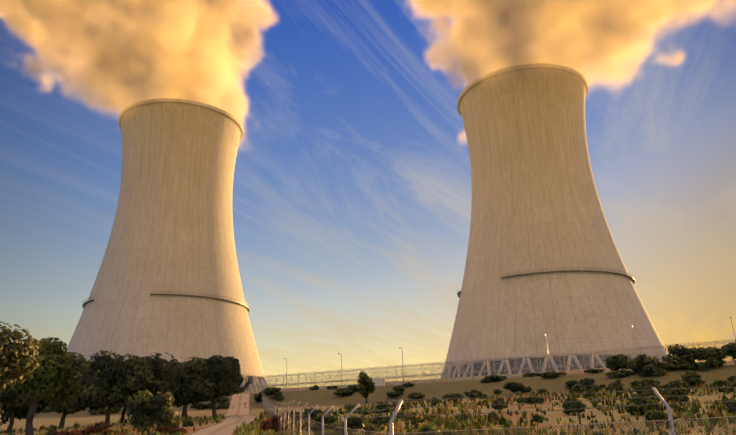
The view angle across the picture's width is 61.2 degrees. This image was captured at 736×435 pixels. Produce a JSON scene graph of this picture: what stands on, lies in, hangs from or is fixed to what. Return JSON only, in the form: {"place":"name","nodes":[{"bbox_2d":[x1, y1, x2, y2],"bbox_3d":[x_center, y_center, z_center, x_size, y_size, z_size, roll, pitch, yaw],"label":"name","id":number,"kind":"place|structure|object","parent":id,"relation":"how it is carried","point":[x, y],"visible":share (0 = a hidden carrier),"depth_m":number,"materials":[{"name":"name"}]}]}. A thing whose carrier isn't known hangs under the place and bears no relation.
{"place":"outdoors","nodes":[
{"label":"outdoors","id":0,"kind":"place"},
{"bbox_2d":[188,393,256,434],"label":"dirt path","id":1,"kind":"structure","parent":0,"point":[234,418],"depth_m":90.91,"materials":[{"name":"beige soil"}]},
{"bbox_2d":[0,360,735,434],"bbox_3d":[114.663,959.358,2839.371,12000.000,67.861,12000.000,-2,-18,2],"label":"ground","id":2,"kind":"structure","parent":0,"point":[329,398],"depth_m":111.78,"materials":[{"name":"brown soil"}]},
{"bbox_2d":[0,321,41,423],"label":"oak tree","id":3,"kind":"object","parent":2,"relation":"on","point":[13,356],"visible":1,"depth_m":35.26,"materials":[{"name":"green plant"}]},
{"bbox_2d":[0,383,45,432],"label":"tree","id":4,"kind":"object","parent":2,"relation":"on","point":[17,406],"visible":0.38,"depth_m":87.84,"materials":[{"name":"green plant"}]},
{"bbox_2d":[5,337,90,434],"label":"green tree","id":5,"kind":"object","parent":2,"relation":"on","point":[57,370],"visible":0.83,"depth_m":62.96,"materials":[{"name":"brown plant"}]},
{"bbox_2d":[42,408,54,412],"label":"bush","id":6,"kind":"object","parent":2,"relation":"on","point":[48,410],"visible":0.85,"depth_m":181.15,"materials":[{"name":"green plant"}]},
{"bbox_2d":[46,425,58,434],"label":"bush","id":7,"kind":"object","parent":2,"relation":"on","point":[51,430],"visible":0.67,"depth_m":69.27,"materials":[{"name":"green plant"}]},
{"bbox_2d":[52,429,81,434],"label":"rusty bush","id":8,"kind":"object","parent":2,"relation":"on","point":[72,432],"visible":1,"depth_m":53.86,"materials":[{"name":"brown plant"}]},
{"bbox_2d":[40,375,107,428],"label":"tree","id":9,"kind":"object","parent":2,"relation":"on","point":[86,397],"visible":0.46,"depth_m":90.50,"materials":[{"name":"green plant"}]},
{"bbox_2d":[87,409,100,414],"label":"bush","id":10,"kind":"object","parent":2,"relation":"on","point":[90,411],"visible":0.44,"depth_m":164.62,"materials":[{"name":"green plant"}]},
{"bbox_2d":[79,423,112,434],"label":"rusty bush","id":11,"kind":"object","parent":2,"relation":"on","point":[96,428],"visible":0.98,"depth_m":67.76,"materials":[{"name":"brown plant"}]},
{"bbox_2d":[98,408,106,413],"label":"bush","id":12,"kind":"object","parent":2,"relation":"on","point":[103,411],"visible":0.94,"depth_m":163.04,"materials":[{"name":"green plant"}]},
{"bbox_2d":[75,350,141,424],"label":"tree","id":13,"kind":"object","parent":2,"relation":"on","point":[105,370],"visible":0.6,"depth_m":93.44,"materials":[{"name":"green plant"}]},
{"bbox_2d":[102,383,126,422],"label":"tree","id":14,"kind":"object","parent":2,"relation":"on","point":[122,413],"depth_m":102.58,"materials":[{"name":"brown plant"}]},
{"bbox_2d":[110,406,120,413],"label":"bush","id":15,"kind":"object","parent":2,"relation":"on","point":[114,410],"visible":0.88,"depth_m":161.49,"materials":[{"name":"green plant"}]},
{"bbox_2d":[126,390,179,434],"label":"bush","id":16,"kind":"object","parent":2,"relation":"on","point":[146,412],"visible":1,"depth_m":48.97,"materials":[{"name":"green plant"}]},
{"bbox_2d":[115,352,196,406],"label":"tree","id":17,"kind":"object","parent":2,"relation":"on","point":[144,378],"visible":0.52,"depth_m":93.63,"materials":[{"name":"green plant"}]},
{"bbox_2d":[67,98,267,390],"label":"cooling tower","id":18,"kind":"structure","parent":2,"relation":"on","point":[168,280],"depth_m":263.56,"materials":[{"name":"concrete"}]},
{"bbox_2d":[153,423,186,434],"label":"rusty bush","id":19,"kind":"object","parent":2,"relation":"on","point":[174,429],"visible":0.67,"depth_m":61.65,"materials":[{"name":"brown plant"}]},
{"bbox_2d":[172,360,192,417],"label":"tree","id":20,"kind":"object","parent":2,"relation":"on","point":[177,406],"depth_m":103.81,"materials":[{"name":"green plant"}]},
{"bbox_2d":[155,357,219,418],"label":"tree","id":21,"kind":"object","parent":2,"relation":"on","point":[194,391],"visible":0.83,"depth_m":96.06,"materials":[{"name":"green plant"}]},
{"bbox_2d":[182,419,194,428],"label":"bush","id":22,"kind":"object","parent":2,"relation":"on","point":[187,422],"visible":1,"depth_m":72.94,"materials":[{"name":"green plant"}]},
{"bbox_2d":[190,403,206,409],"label":"bush","id":23,"kind":"object","parent":2,"relation":"on","point":[199,406],"visible":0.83,"depth_m":143.76,"materials":[{"name":"green plant"}]},
{"bbox_2d":[201,403,216,407],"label":"bush","id":24,"kind":"object","parent":2,"relation":"on","point":[208,405],"visible":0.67,"depth_m":145.17,"materials":[{"name":"green plant"}]},
{"bbox_2d":[210,397,228,402],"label":"bush","id":25,"kind":"object","parent":2,"relation":"on","point":[221,400],"visible":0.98,"depth_m":148.89,"materials":[{"name":"green plant"}]},
{"bbox_2d":[191,354,250,417],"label":"tree","id":26,"kind":"object","parent":2,"relation":"on","point":[226,376],"visible":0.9,"depth_m":97.75,"materials":[{"name":"green plant"}]},
{"bbox_2d":[216,403,229,408],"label":"bush","id":27,"kind":"object","parent":2,"relation":"on","point":[222,406],"visible":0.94,"depth_m":140.24,"materials":[{"name":"green plant"}]},
{"bbox_2d":[253,392,264,401],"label":"bush","id":28,"kind":"object","parent":2,"relation":"on","point":[258,397],"visible":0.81,"depth_m":143.16,"materials":[{"name":"green plant"}]},
{"bbox_2d":[261,387,275,394],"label":"bush","id":29,"kind":"object","parent":2,"relation":"on","point":[266,393],"visible":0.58,"depth_m":148.59,"materials":[{"name":"green plant"}]},
{"bbox_2d":[264,387,280,392],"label":"bush","id":30,"kind":"object","parent":2,"relation":"on","point":[271,389],"visible":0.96,"depth_m":148.50,"materials":[{"name":"green plant"}]},
{"bbox_2d":[260,414,286,432],"bbox_3d":[-8.265,18.176,54.540,2.448,1.827,1.988,-2,-18,2],"label":"rusty bush","id":31,"kind":"object","parent":2,"relation":"on","point":[272,421],"visible":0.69,"depth_m":54.24,"materials":[{"name":"brown plant"}]},
{"bbox_2d":[268,396,283,400],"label":"bush","id":32,"kind":"object","parent":2,"relation":"on","point":[278,398],"visible":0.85,"depth_m":138.93,"materials":[{"name":"green plant"}]},
{"bbox_2d":[273,391,282,396],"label":"bush","id":33,"kind":"object","parent":2,"relation":"on","point":[278,393],"visible":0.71,"depth_m":143.44,"materials":[{"name":"green plant"}]},
{"bbox_2d":[289,410,303,422],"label":"bush","id":34,"kind":"object","parent":2,"relation":"on","point":[295,413],"visible":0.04,"depth_m":66.97,"materials":[{"name":"green plant"}]},
{"bbox_2d":[297,407,321,419],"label":"bush","id":35,"kind":"object","parent":2,"relation":"on","point":[312,414],"visible":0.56,"depth_m":73.32,"materials":[{"name":"green plant"}]},
{"bbox_2d":[309,385,318,389],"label":"bush","id":36,"kind":"object","parent":2,"relation":"on","point":[315,387],"visible":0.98,"depth_m":147.84,"materials":[{"name":"green plant"}]},
{"bbox_2d":[310,423,328,431],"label":"bush","id":37,"kind":"object","parent":2,"relation":"on","point":[317,427],"depth_m":47.69,"materials":[{"name":"green plant"}]},
{"bbox_2d":[310,414,338,424],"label":"bush","id":38,"kind":"object","parent":2,"relation":"on","point":[328,419],"visible":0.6,"depth_m":51.66,"materials":[{"name":"green plant"}]},
{"bbox_2d":[314,430,348,434],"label":"bush","id":39,"kind":"object","parent":2,"relation":"on","point":[332,433],"depth_m":32.81,"materials":[{"name":"green plant"}]},
{"bbox_2d":[325,422,341,430],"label":"bush","id":40,"kind":"object","parent":2,"relation":"on","point":[333,425],"visible":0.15,"depth_m":47.23,"materials":[{"name":"green plant"}]},
{"bbox_2d":[333,388,352,396],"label":"bush","id":41,"kind":"object","parent":2,"relation":"on","point":[343,391],"visible":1,"depth_m":133.77,"materials":[{"name":"green plant"}]},
{"bbox_2d":[333,423,355,432],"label":"bush","id":42,"kind":"object","parent":2,"relation":"on","point":[352,428],"visible":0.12,"depth_m":41.92,"materials":[{"name":"green plant"}]},
{"bbox_2d":[345,407,360,413],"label":"bush","id":43,"kind":"object","parent":2,"relation":"on","point":[350,408],"visible":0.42,"depth_m":81.79,"materials":[{"name":"green plant"}]},
{"bbox_2d":[347,415,365,432],"bbox_3d":[-0.903,14.496,43.012,1.589,1.622,1.255,-2,-18,2],"label":"bush","id":44,"kind":"object","parent":2,"relation":"on","point":[358,422],"visible":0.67,"depth_m":42.86,"materials":[{"name":"green plant"}]},
{"bbox_2d":[357,370,375,402],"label":"thin tree","id":45,"kind":"object","parent":2,"relation":"on","point":[365,388],"visible":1,"depth_m":122.37,"materials":[{"name":"green plant"}]},
{"bbox_2d":[0,382,735,434],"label":"grass tufts","id":46,"kind":"object","parent":2,"relation":"on","point":[479,422],"visible":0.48,"depth_m":58.00,"materials":[{"name":"green plant"}]},
{"bbox_2d":[355,409,382,414],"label":"bush","id":47,"kind":"object","parent":2,"relation":"on","point":[367,412],"visible":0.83,"depth_m":76.71,"materials":[{"name":"green plant"}]},
{"bbox_2d":[363,423,388,432],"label":"bush","id":48,"kind":"object","parent":2,"relation":"on","point":[369,427],"visible":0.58,"depth_m":44.09,"materials":[{"name":"green plant"}]},
{"bbox_2d":[367,413,396,426],"bbox_3d":[1.329,17.466,53.291,2.126,1.427,3.258,-15,-22,34],"label":"bush","id":49,"kind":"object","parent":2,"relation":"on","point":[379,420],"visible":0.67,"depth_m":52.87,"materials":[{"name":"green plant"}]},
{"bbox_2d":[374,401,392,412],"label":"bush","id":50,"kind":"object","parent":2,"relation":"on","point":[382,406],"visible":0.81,"depth_m":80.36,"materials":[{"name":"green plant"}]},
{"bbox_2d":[37,317,735,406],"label":"security fence","id":51,"kind":"object","parent":2,"relation":"on","point":[381,381],"visible":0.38,"depth_m":140.32,"materials":[{"name":"grey metal"}]},
{"bbox_2d":[386,391,402,396],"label":"bush","id":52,"kind":"object","parent":2,"relation":"on","point":[393,393],"visible":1,"depth_m":124.41,"materials":[{"name":"green plant"}]},
{"bbox_2d":[392,385,404,392],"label":"bush","id":53,"kind":"object","parent":2,"relation":"on","point":[399,388],"visible":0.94,"depth_m":127.53,"materials":[{"name":"green plant"}]},
{"bbox_2d":[391,412,414,419],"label":"bush","id":54,"kind":"object","parent":2,"relation":"on","point":[409,417],"visible":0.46,"depth_m":63.31,"materials":[{"name":"green plant"}]},
{"bbox_2d":[402,382,413,387],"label":"bush","id":55,"kind":"object","parent":2,"relation":"on","point":[408,384],"visible":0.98,"depth_m":131.43,"materials":[{"name":"green plant"}]},
{"bbox_2d":[407,392,424,398],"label":"bush","id":56,"kind":"object","parent":2,"relation":"on","point":[415,396],"visible":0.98,"depth_m":117.92,"materials":[{"name":"green plant"}]},
{"bbox_2d":[410,418,429,425],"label":"bush","id":57,"kind":"object","parent":2,"relation":"on","point":[422,420],"visible":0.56,"depth_m":52.82,"materials":[{"name":"green plant"}]},
{"bbox_2d":[430,397,438,405],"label":"bush","id":58,"kind":"object","parent":2,"relation":"on","point":[434,401],"visible":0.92,"depth_m":87.47,"materials":[{"name":"green plant"}]},
{"bbox_2d":[417,423,458,434],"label":"bush","id":59,"kind":"object","parent":2,"relation":"on","point":[424,427],"visible":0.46,"depth_m":27.54,"materials":[{"name":"green plant"}]},
{"bbox_2d":[442,394,454,399],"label":"bush","id":60,"kind":"object","parent":2,"relation":"on","point":[446,396],"visible":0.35,"depth_m":106.46,"materials":[{"name":"green plant"}]},
{"bbox_2d":[451,393,463,397],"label":"bush","id":61,"kind":"object","parent":2,"relation":"on","point":[457,395],"visible":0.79,"depth_m":104.61,"materials":[{"name":"green plant"}]},
{"bbox_2d":[463,389,481,398],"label":"bush","id":62,"kind":"object","parent":2,"relation":"on","point":[474,393],"visible":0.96,"depth_m":98.90,"materials":[{"name":"green plant"}]},
{"bbox_2d":[480,376,490,382],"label":"bush","id":63,"kind":"object","parent":2,"relation":"on","point":[486,379],"visible":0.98,"depth_m":123.20,"materials":[{"name":"green plant"}]},
{"bbox_2d":[487,411,498,422],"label":"bush","id":64,"kind":"object","parent":2,"relation":"on","point":[493,415],"visible":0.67,"depth_m":51.09,"materials":[{"name":"green plant"}]},
{"bbox_2d":[486,375,506,380],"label":"bush","id":65,"kind":"object","parent":2,"relation":"on","point":[496,377],"visible":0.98,"depth_m":122.90,"materials":[{"name":"green plant"}]},
{"bbox_2d":[494,389,501,394],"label":"bush","id":66,"kind":"object","parent":2,"relation":"on","point":[497,391],"visible":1,"depth_m":109.20,"materials":[{"name":"green plant"}]},
{"bbox_2d":[261,383,735,434],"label":"chain link fence","id":67,"kind":"object","parent":2,"relation":"on","point":[654,389],"visible":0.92,"depth_m":11.34,"materials":[{"name":"grey metal"}]},
{"bbox_2d":[491,398,505,409],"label":"bush","id":68,"kind":"object","parent":2,"relation":"on","point":[497,404],"visible":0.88,"depth_m":66.52,"materials":[{"name":"green plant"}]},
{"bbox_2d":[503,382,524,392],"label":"bush","id":69,"kind":"object","parent":2,"relation":"on","point":[514,387],"visible":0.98,"depth_m":108.49,"materials":[{"name":"green plant"}]},
{"bbox_2d":[520,386,532,391],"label":"bush","id":70,"kind":"object","parent":2,"relation":"on","point":[527,389],"visible":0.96,"depth_m":109.85,"materials":[{"name":"green plant"}]},
{"bbox_2d":[515,397,546,406],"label":"bush","id":71,"kind":"object","parent":2,"relation":"on","point":[528,400],"visible":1,"depth_m":69.95,"materials":[{"name":"green plant"}]},
{"bbox_2d":[530,413,544,422],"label":"bush","id":72,"kind":"object","parent":2,"relation":"on","point":[537,418],"visible":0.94,"depth_m":48.92,"materials":[{"name":"green plant"}]},
{"bbox_2d":[537,389,547,393],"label":"bush","id":73,"kind":"object","parent":2,"relation":"on","point":[542,391],"visible":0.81,"depth_m":103.63,"materials":[{"name":"green plant"}]},
{"bbox_2d":[440,63,667,377],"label":"cooling tower","id":74,"kind":"structure","parent":2,"relation":"on","point":[543,256],"depth_m":240.80,"materials":[{"name":"concrete"}]},
{"bbox_2d":[541,371,566,377],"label":"bush","id":75,"kind":"object","parent":2,"relation":"on","point":[550,374],"visible":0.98,"depth_m":117.71,"materials":[{"name":"green plant"}]},
{"bbox_2d":[562,398,585,414],"bbox_3d":[18.902,17.291,56.812,2.255,1.684,2.695,-2,-18,2],"label":"bush","id":76,"kind":"object","parent":2,"relation":"on","point":[578,406],"visible":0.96,"depth_m":56.76,"materials":[{"name":"green plant"}]},
{"bbox_2d":[564,378,594,388],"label":"bush","id":77,"kind":"object","parent":2,"relation":"on","point":[586,381],"visible":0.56,"depth_m":106.10,"materials":[{"name":"green plant"}]},
{"bbox_2d":[571,383,587,393],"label":"bush","id":78,"kind":"object","parent":2,"relation":"on","point":[579,387],"visible":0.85,"depth_m":92.20,"materials":[{"name":"green plant"}]},
{"bbox_2d":[585,390,594,397],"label":"bush","id":79,"kind":"object","parent":2,"relation":"on","point":[590,391],"visible":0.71,"depth_m":77.94,"materials":[{"name":"green plant"}]},
{"bbox_2d":[586,384,597,389],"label":"bush","id":80,"kind":"object","parent":2,"relation":"on","point":[591,387],"visible":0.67,"depth_m":103.72,"materials":[{"name":"green plant"}]},
{"bbox_2d":[584,368,604,372],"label":"bush","id":81,"kind":"object","parent":2,"relation":"on","point":[592,370],"visible":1,"depth_m":117.09,"materials":[{"name":"green plant"}]},
{"bbox_2d":[607,379,623,387],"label":"bush","id":82,"kind":"object","parent":2,"relation":"on","point":[617,383],"visible":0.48,"depth_m":100.98,"materials":[{"name":"green plant"}]},
{"bbox_2d":[605,354,627,370],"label":"bush","id":83,"kind":"object","parent":2,"relation":"on","point":[614,363],"visible":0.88,"depth_m":114.91,"materials":[{"name":"green plant"}]},
{"bbox_2d":[615,385,622,396],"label":"bush","id":84,"kind":"object","parent":2,"relation":"on","point":[618,388],"visible":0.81,"depth_m":77.96,"materials":[{"name":"green plant"}]},
{"bbox_2d":[605,369,634,377],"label":"bush","id":85,"kind":"object","parent":2,"relation":"on","point":[621,373],"visible":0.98,"depth_m":109.58,"materials":[{"name":"green plant"}]},
{"bbox_2d":[630,380,641,387],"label":"bush","id":86,"kind":"object","parent":2,"relation":"on","point":[632,384],"visible":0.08,"depth_m":99.69,"materials":[{"name":"green plant"}]},
{"bbox_2d":[623,396,655,414],"bbox_3d":[22.678,15.496,50.962,2.672,1.663,3.167,8,-20,-26],"label":"bush","id":87,"kind":"object","parent":2,"relation":"on","point":[642,407],"visible":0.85,"depth_m":50.67,"materials":[{"name":"green plant"}]},
{"bbox_2d":[630,391,659,409],"bbox_3d":[24.648,16.413,55.176,2.163,1.904,3.344,-2,-18,2],"label":"bush","id":88,"kind":"object","parent":2,"relation":"on","point":[644,394],"visible":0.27,"depth_m":54.55,"materials":[{"name":"green plant"}]},
{"bbox_2d":[632,385,659,395],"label":"bush","id":89,"kind":"object","parent":2,"relation":"on","point":[644,389],"visible":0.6,"depth_m":74.84,"materials":[{"name":"green plant"}]},
{"bbox_2d":[633,381,658,387],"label":"bush","id":90,"kind":"object","parent":2,"relation":"on","point":[645,384],"visible":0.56,"depth_m":92.25,"materials":[{"name":"green plant"}]},
{"bbox_2d":[625,354,667,371],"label":"bush","id":91,"kind":"object","parent":2,"relation":"on","point":[634,364],"visible":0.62,"depth_m":109.98,"materials":[{"name":"green plant"}]},
{"bbox_2d":[640,378,659,384],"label":"bush","id":92,"kind":"object","parent":2,"relation":"on","point":[651,380],"visible":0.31,"depth_m":100.33,"materials":[{"name":"green plant"}]},
{"bbox_2d":[638,364,666,376],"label":"bush","id":93,"kind":"object","parent":2,"relation":"on","point":[650,369],"visible":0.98,"depth_m":106.30,"materials":[{"name":"green plant"}]},
{"bbox_2d":[643,410,667,424],"bbox_3d":[16.896,11.876,36.420,1.683,1.286,1.280,-18,-25,41],"label":"bush","id":94,"kind":"object","parent":2,"relation":"on","point":[651,415],"visible":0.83,"depth_m":36.13,"materials":[{"name":"green plant"}]},
{"bbox_2d":[659,389,670,395],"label":"bush","id":95,"kind":"object","parent":2,"relation":"on","point":[662,392],"visible":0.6,"depth_m":76.18,"materials":[{"name":"green plant"}]},
{"bbox_2d":[664,386,686,401],"bbox_3d":[31.575,18.155,63.746,2.157,1.793,2.211,-2,-18,2],"label":"bush","id":96,"kind":"object","parent":2,"relation":"on","point":[673,392],"visible":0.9,"depth_m":63.17,"materials":[{"name":"green plant"}]},
{"bbox_2d":[663,363,688,369],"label":"bush","id":97,"kind":"object","parent":2,"relation":"on","point":[669,366],"visible":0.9,"depth_m":107.95,"materials":[{"name":"green plant"}]},
{"bbox_2d":[668,380,688,389],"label":"bush","id":98,"kind":"object","parent":2,"relation":"on","point":[676,383],"visible":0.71,"depth_m":73.30,"materials":[{"name":"green plant"}]},
{"bbox_2d":[661,344,697,365],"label":"bush","id":99,"kind":"object","parent":2,"relation":"on","point":[683,355],"visible":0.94,"depth_m":108.95,"materials":[{"name":"green plant"}]},
{"bbox_2d":[673,406,699,413],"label":"bush","id":100,"kind":"object","parent":2,"relation":"on","point":[684,410],"visible":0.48,"depth_m":49.95,"materials":[{"name":"green plant"}]},
{"bbox_2d":[680,370,701,385],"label":"bush","id":101,"kind":"object","parent":2,"relation":"on","point":[690,378],"visible":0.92,"depth_m":94.86,"materials":[{"name":"green plant"}]},
{"bbox_2d":[680,361,712,369],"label":"bush","id":102,"kind":"object","parent":2,"relation":"on","point":[705,364],"visible":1,"depth_m":105.10,"materials":[{"name":"green plant"}]},
{"bbox_2d":[696,347,728,367],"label":"bush","id":103,"kind":"object","parent":2,"relation":"on","point":[715,356],"visible":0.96,"depth_m":105.37,"materials":[{"name":"green plant"}]},
{"bbox_2d":[709,379,730,387],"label":"bush","id":104,"kind":"object","parent":2,"relation":"on","point":[718,383],"visible":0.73,"depth_m":82.90,"materials":[{"name":"green plant"}]},
{"bbox_2d":[714,398,729,404],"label":"bush","id":105,"kind":"object","parent":2,"relation":"on","point":[715,401],"visible":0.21,"depth_m":55.94,"materials":[{"name":"green plant"}]},
{"bbox_2d":[716,386,733,392],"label":"bush","id":106,"kind":"object","parent":2,"relation":"on","point":[724,389],"visible":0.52,"depth_m":75.48,"materials":[{"name":"green plant"}]},
{"bbox_2d":[721,343,735,360],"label":"bush","id":107,"kind":"object","parent":2,"relation":"on","point":[731,349],"visible":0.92,"depth_m":106.16,"materials":[{"name":"green plant"}]},
{"bbox_2d":[723,392,735,413],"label":"bush","id":108,"kind":"object","parent":2,"relation":"on","point":[731,406],"visible":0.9,"depth_m":34.23,"materials":[{"name":"green plant"}]},
{"bbox_2d":[727,376,735,381],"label":"bush","id":109,"kind":"object","parent":2,"relation":"on","point":[730,378],"visible":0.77,"depth_m":94.88,"materials":[{"name":"green plant"}]},
{"bbox_2d":[0,0,735,387],"label":"sky","id":110,"kind":"structure","parent":0,"point":[352,194],"materials":[{"name":"blue"}]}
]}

